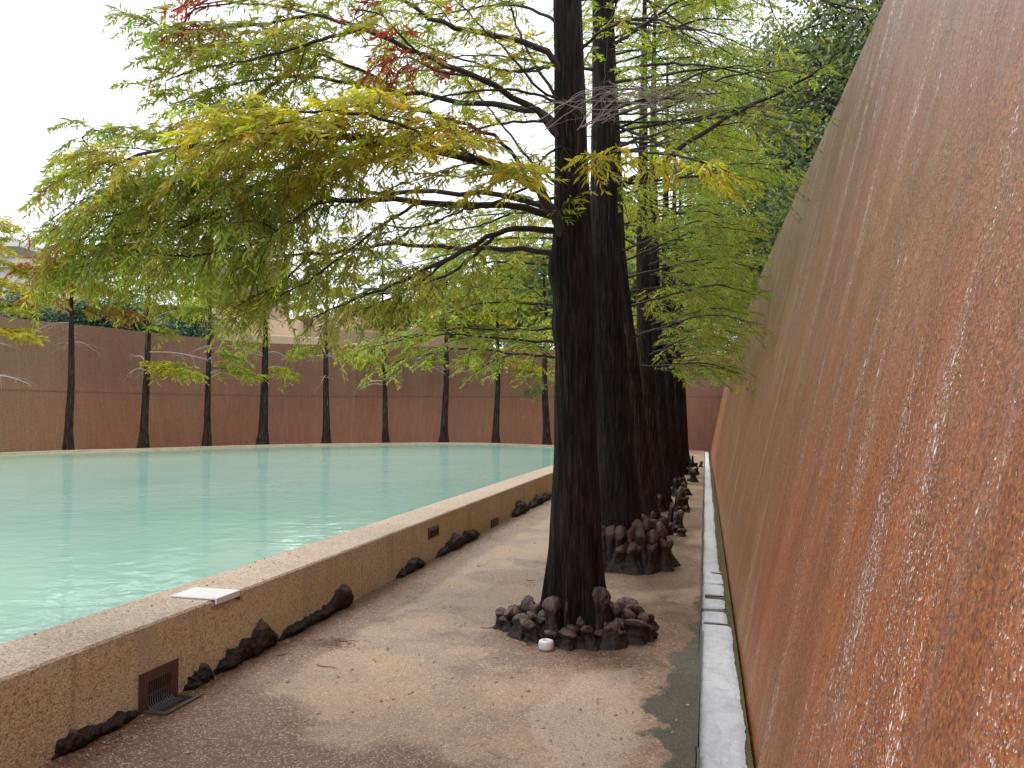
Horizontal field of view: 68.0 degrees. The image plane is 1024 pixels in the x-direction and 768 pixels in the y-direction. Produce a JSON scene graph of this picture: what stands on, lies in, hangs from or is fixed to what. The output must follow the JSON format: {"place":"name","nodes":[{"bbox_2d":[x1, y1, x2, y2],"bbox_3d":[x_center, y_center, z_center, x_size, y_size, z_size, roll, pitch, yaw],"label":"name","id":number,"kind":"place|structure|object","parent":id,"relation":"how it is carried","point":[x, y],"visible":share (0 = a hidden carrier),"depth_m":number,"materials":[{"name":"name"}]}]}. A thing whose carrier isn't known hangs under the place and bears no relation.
{"place":"outdoors","nodes":[
{"label":"outdoors","id":0,"kind":"place"},
{"bbox_2d":[0,444,553,643],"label":"water","id":1,"kind":"structure","parent":0,"point":[83,534],"depth_m":9.92,"materials":[{"name":"teal liquid"}]},
{"bbox_2d":[38,450,703,767],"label":"path","id":2,"kind":"structure","parent":0,"point":[515,714],"depth_m":4.32,"materials":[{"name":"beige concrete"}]},
{"bbox_2d":[0,215,49,390],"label":"cypress tree","id":3,"kind":"object","parent":2,"relation":"on","point":[13,333],"visible":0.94,"depth_m":24.43,"materials":[{"name":"green plant"}]},
{"bbox_2d":[0,217,149,449],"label":"cypress tree","id":4,"kind":"object","parent":2,"relation":"on","point":[68,440],"visible":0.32,"depth_m":26.51,"materials":[{"name":"green plant"}]},
{"bbox_2d":[51,710,137,759],"bbox_3d":[-2.010,1.666,3.687,0.109,0.116,0.564,-1,-3,15],"label":"surface root","id":5,"kind":"object","parent":2,"relation":"on","point":[73,740],"visible":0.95,"depth_m":3.59,"materials":[{"name":"brown plant"}]},
{"bbox_2d":[73,201,216,447],"bbox_3d":[-13.127,-2.015,27.753,4.091,9.647,4.214,-1,-3,15],"label":"cypress tree","id":6,"kind":"object","parent":2,"relation":"on","point":[165,368],"visible":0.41,"depth_m":28.00,"materials":[{"name":"green plant"}]},
{"bbox_2d":[138,658,200,715],"bbox_3d":[-1.835,1.627,4.082,0.154,0.205,0.306,-1,-3,15],"label":"drain grate","id":7,"kind":"object","parent":2,"relation":"on","point":[158,684],"visible":1,"depth_m":4.08,"materials":[{"name":"brown metal"}]},
{"bbox_2d":[182,663,213,691],"bbox_3d":[-1.820,1.694,4.408,0.124,0.120,0.260,-1,-3,15],"label":"surface root","id":8,"kind":"object","parent":2,"relation":"on","point":[202,675],"visible":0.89,"depth_m":4.39,"materials":[{"name":"brown plant"}]},
{"bbox_2d":[150,210,269,445],"bbox_3d":[-11.893,-2.042,29.898,4.746,9.888,4.990,-1,-3,15],"label":"cypress tree","id":9,"kind":"object","parent":2,"relation":"on","point":[236,371],"visible":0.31,"depth_m":29.81,"materials":[{"name":"green plant"}]},
{"bbox_2d":[213,618,277,674],"bbox_3d":[-1.695,1.663,4.881,0.138,0.224,0.720,-1,-3,15],"label":"surface root","id":10,"kind":"object","parent":2,"relation":"on","point":[264,635],"visible":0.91,"depth_m":4.86,"materials":[{"name":"brown plant"}]},
{"bbox_2d":[198,229,309,444],"bbox_3d":[-10.440,-2.137,31.459,4.308,10.215,4.010,-2,-3,39],"label":"cypress tree","id":11,"kind":"object","parent":2,"relation":"on","point":[262,437],"visible":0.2,"depth_m":31.74,"materials":[{"name":"green plant"}]},
{"bbox_2d":[278,584,353,640],"bbox_3d":[-1.472,1.715,5.778,0.143,0.200,1.135,-1,-3,15],"label":"surface root","id":12,"kind":"object","parent":2,"relation":"on","point":[343,597],"visible":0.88,"depth_m":5.84,"materials":[{"name":"brown plant"}]},
{"bbox_2d":[281,224,385,443],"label":"cypress tree","id":13,"kind":"object","parent":2,"relation":"on","point":[326,435],"visible":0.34,"depth_m":32.87,"materials":[{"name":"green plant"}]},
{"bbox_2d":[45,471,706,767],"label":"fallen needles","id":14,"kind":"object","parent":2,"relation":"on","point":[295,639],"visible":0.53,"depth_m":4.77,"materials":[{"name":"brown plant"}]},
{"bbox_2d":[396,557,425,578],"bbox_3d":[-1.007,1.827,7.632,0.120,0.136,0.740,-1,-3,15],"label":"surface root","id":15,"kind":"object","parent":2,"relation":"on","point":[412,565],"visible":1,"depth_m":7.56,"materials":[{"name":"brown plant"}]},
{"bbox_2d":[12,0,884,651],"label":"cypress tree","id":16,"kind":"object","parent":2,"relation":"on","point":[574,608],"visible":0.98,"depth_m":5.08,"materials":[{"name":"green plant"}]},
{"bbox_2d":[508,67,747,149],"bbox_3d":[0.824,-1.876,5.115,1.740,0.598,0.695,0,-3,-11],"label":"dead branch tangle","id":17,"kind":"object","parent":16,"relation":"attached to","point":[626,100],"visible":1,"depth_m":5.04,"materials":[{"name":"wood"}]},
{"bbox_2d":[435,529,479,557],"bbox_3d":[-0.611,1.867,9.182,0.144,0.196,1.726,-1,-3,15],"label":"surface root","id":18,"kind":"object","parent":2,"relation":"on","point":[456,541],"visible":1,"depth_m":8.93,"materials":[{"name":"brown plant"}]},
{"bbox_2d":[512,500,529,516],"bbox_3d":[0.158,1.993,12.214,0.151,0.207,1.027,-1,-3,15],"label":"surface root","id":19,"kind":"object","parent":2,"relation":"on","point":[521,507],"visible":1,"depth_m":12.08,"materials":[{"name":"brown plant"}]},
{"bbox_2d":[529,492,550,508],"bbox_3d":[0.518,2.069,13.655,0.147,0.180,1.832,-1,-3,15],"label":"surface root","id":20,"kind":"object","parent":2,"relation":"on","point":[538,499],"visible":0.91,"depth_m":13.46,"materials":[{"name":"brown plant"}]},
{"bbox_2d":[538,638,553,650],"bbox_3d":[0.228,1.742,5.074,0.102,0.059,0.102,-1,-3,15],"label":"plastic cap","id":21,"kind":"object","parent":2,"relation":"on","point":[545,644],"visible":1,"depth_m":5.04,"materials":[{"name":"white plastic"}]},
{"bbox_2d":[331,0,869,575],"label":"cypress tree","id":22,"kind":"object","parent":2,"relation":"on","point":[635,542],"visible":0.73,"depth_m":7.82,"materials":[{"name":"green plant"}]},
{"bbox_2d":[478,0,809,536],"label":"cypress tree","id":23,"kind":"object","parent":2,"relation":"on","point":[649,505],"visible":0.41,"depth_m":10.18,"materials":[{"name":"green plant"}]},
{"bbox_2d":[511,0,801,512],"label":"cypress tree","id":24,"kind":"object","parent":2,"relation":"on","point":[645,356],"visible":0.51,"depth_m":12.63,"materials":[{"name":"green plant"}]},
{"bbox_2d":[546,1,770,496],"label":"cypress tree","id":25,"kind":"object","parent":2,"relation":"on","point":[673,483],"visible":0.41,"depth_m":15.14,"materials":[{"name":"green plant"}]},
{"bbox_2d":[628,164,747,466],"bbox_3d":[5.563,-2.175,23.951,4.667,9.635,4.457,1,-3,-11],"label":"cypress tree","id":26,"kind":"object","parent":2,"relation":"on","point":[691,463],"visible":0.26,"depth_m":23.70,"materials":[{"name":"green plant"}]},
{"bbox_2d":[621,81,760,474],"bbox_3d":[4.600,-2.814,20.710,4.722,10.629,4.269,-2,-3,43],"label":"cypress tree","id":27,"kind":"object","parent":2,"relation":"on","point":[685,467],"visible":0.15,"depth_m":20.53,"materials":[{"name":"green plant"}]},
{"bbox_2d":[620,50,765,483],"bbox_3d":[3.928,-2.731,18.284,4.323,10.251,5.200,-1,-3,27],"label":"cypress tree","id":28,"kind":"object","parent":2,"relation":"on","point":[669,383],"visible":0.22,"depth_m":18.10,"materials":[{"name":"green plant"}]},
{"bbox_2d":[695,452,753,767],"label":"gutter","id":29,"kind":"object","parent":2,"relation":"on","point":[727,610],"visible":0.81,"depth_m":6.04,"materials":[{"name":"concrete"}]},
{"bbox_2d":[699,452,746,767],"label":"foam","id":30,"kind":"object","parent":29,"relation":"in","point":[722,734],"visible":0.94,"depth_m":4.57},
{"bbox_2d":[345,235,418,442],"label":"cypress tree","id":31,"kind":"object","parent":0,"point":[385,435],"visible":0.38,"depth_m":34.08,"materials":[{"name":"green plant"}]},
{"bbox_2d":[0,0,877,351],"label":"sky","id":32,"kind":"structure","parent":0,"point":[56,61],"materials":[{"name":"white"}]},
{"bbox_2d":[390,227,501,441],"bbox_3d":[-2.885,-1.992,33.948,4.370,10.141,4.728,2,-4,-45],"label":"cypress tree","id":33,"kind":"object","parent":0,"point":[443,436],"visible":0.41,"depth_m":34.07,"materials":[{"name":"green plant"}]},
{"bbox_2d":[449,216,554,442],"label":"cypress tree","id":34,"kind":"object","parent":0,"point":[495,429],"visible":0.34,"depth_m":34.05,"materials":[{"name":"green plant"}]},
{"bbox_2d":[506,232,554,444],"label":"cypress tree","id":35,"kind":"object","parent":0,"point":[546,434],"visible":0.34,"depth_m":31.83,"materials":[{"name":"green plant"}]},
{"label":"terrain","id":36,"kind":"structure","parent":0,"visible":0},
{"bbox_2d":[0,288,79,321],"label":"pine tree","id":37,"kind":"object","parent":36,"relation":"on","point":[10,299],"visible":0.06,"depth_m":36.82,"materials":[{"name":"green plant"}]},
{"bbox_2d":[0,236,107,320],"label":"office building","id":38,"kind":"structure","parent":36,"relation":"on","point":[11,244],"depth_m":79.40,"materials":[{"name":"grey concrete"}]},
{"bbox_2d":[32,301,118,327],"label":"pine tree","id":39,"kind":"object","parent":36,"relation":"on","point":[58,318],"visible":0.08,"depth_m":36.07,"materials":[{"name":"green plant"}]},
{"bbox_2d":[46,284,190,334],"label":"pine tree","id":40,"kind":"object","parent":36,"relation":"on","point":[132,327],"visible":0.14,"depth_m":36.76,"materials":[{"name":"green plant"}]},
{"bbox_2d":[151,301,230,339],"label":"pine tree","id":41,"kind":"object","parent":36,"relation":"on","point":[195,330],"visible":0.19,"depth_m":41.23,"materials":[{"name":"green plant"}]},
{"bbox_2d":[166,286,259,315],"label":"oak tree","id":42,"kind":"object","parent":36,"relation":"on","point":[195,305],"visible":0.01,"depth_m":64.72,"materials":[{"name":"green plant"}]},
{"bbox_2d":[195,260,288,318],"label":"brick building","id":43,"kind":"structure","parent":36,"relation":"on","point":[277,315],"depth_m":96.91,"materials":[{"name":"beige brick"}]},
{"bbox_2d":[196,309,493,347],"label":"stepped terrace","id":44,"kind":"structure","parent":36,"relation":"on","point":[281,335],"depth_m":48.00,"materials":[{"name":"beige concrete"}]},
{"bbox_2d":[316,300,411,327],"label":"oak tree","id":45,"kind":"object","parent":36,"relation":"on","point":[362,316],"visible":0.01,"depth_m":68.03,"materials":[{"name":"green plant"}]},
{"bbox_2d":[386,268,500,342],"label":"oak tree","id":46,"kind":"object","parent":36,"relation":"on","point":[442,319],"visible":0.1,"depth_m":54.67,"materials":[{"name":"green plant"}]},
{"bbox_2d":[464,236,554,348],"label":"oak tree","id":47,"kind":"object","parent":36,"relation":"on","point":[548,293],"visible":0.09,"depth_m":44.58,"materials":[{"name":"green plant"}]},
{"bbox_2d":[535,190,691,342],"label":"oak tree","id":48,"kind":"object","parent":36,"relation":"on","point":[631,267],"visible":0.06,"depth_m":41.35,"materials":[{"name":"green plant"}]},
{"bbox_2d":[627,205,755,351],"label":"oak tree","id":49,"kind":"object","parent":36,"relation":"on","point":[702,304],"depth_m":42.93,"materials":[{"name":"green plant"}]},
{"label":"ground","id":50,"kind":"structure","parent":0,"visible":0},
{"bbox_2d":[0,442,553,767],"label":"pool wall","id":51,"kind":"structure","parent":50,"relation":"on","point":[79,677],"depth_m":4.50,"materials":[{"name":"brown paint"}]},
{"bbox_2d":[171,587,239,604],"bbox_3d":[-1.897,1.325,4.710,0.327,0.064,0.249,-1,-3,15],"label":"skimmer cover","id":52,"kind":"object","parent":51,"relation":"on","point":[218,596],"visible":1,"depth_m":4.68,"materials":[{"name":"white plastic"}]},
{"bbox_2d":[4,479,515,665],"bbox_3d":[-1.019,1.474,8.654,0.432,0.007,11.941,-1,-3,14],"label":"tree debris","id":53,"kind":"object","parent":51,"relation":"on","point":[217,583],"visible":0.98,"depth_m":4.88,"materials":[{"name":"brown plant"}]},
{"bbox_2d":[428,524,438,539],"bbox_3d":[-0.860,1.621,8.314,0.027,0.120,0.311,-1,-3,15],"label":"wall lamp","id":54,"kind":"object","parent":51,"relation":"attached to","point":[433,531],"visible":1,"depth_m":8.28,"materials":[{"name":"brown metal"}]},
{"bbox_2d":[491,517,497,527],"bbox_3d":[-0.250,1.980,10.788,0.025,0.136,0.348,-1,-3,15],"label":"junction box","id":55,"kind":"object","parent":51,"relation":"attached to","point":[494,522],"visible":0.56,"depth_m":10.75,"materials":[{"name":"brown paint"}]},
{"bbox_2d":[0,317,730,452],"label":"curved wall","id":56,"kind":"structure","parent":50,"relation":"on","point":[107,404],"depth_m":34.20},
{"bbox_2d":[710,0,1023,767],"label":"sloping water wall","id":57,"kind":"structure","parent":50,"relation":"on","point":[867,454],"depth_m":2.54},
{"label":"embankment","id":58,"kind":"structure","parent":0,"visible":0},
{"bbox_2d":[670,21,859,341],"bbox_3d":[9.726,-6.328,25.648,9.989,11.408,9.616,-1,-3,15],"label":"oak tree","id":59,"kind":"object","parent":58,"relation":"on","point":[759,268],"visible":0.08,"depth_m":24.48,"materials":[{"name":"green plant"}]},
{"bbox_2d":[701,0,883,280],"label":"oak tree","id":60,"kind":"object","parent":58,"relation":"on","point":[844,61],"visible":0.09,"depth_m":15.83,"materials":[{"name":"green plant"}]}
]}

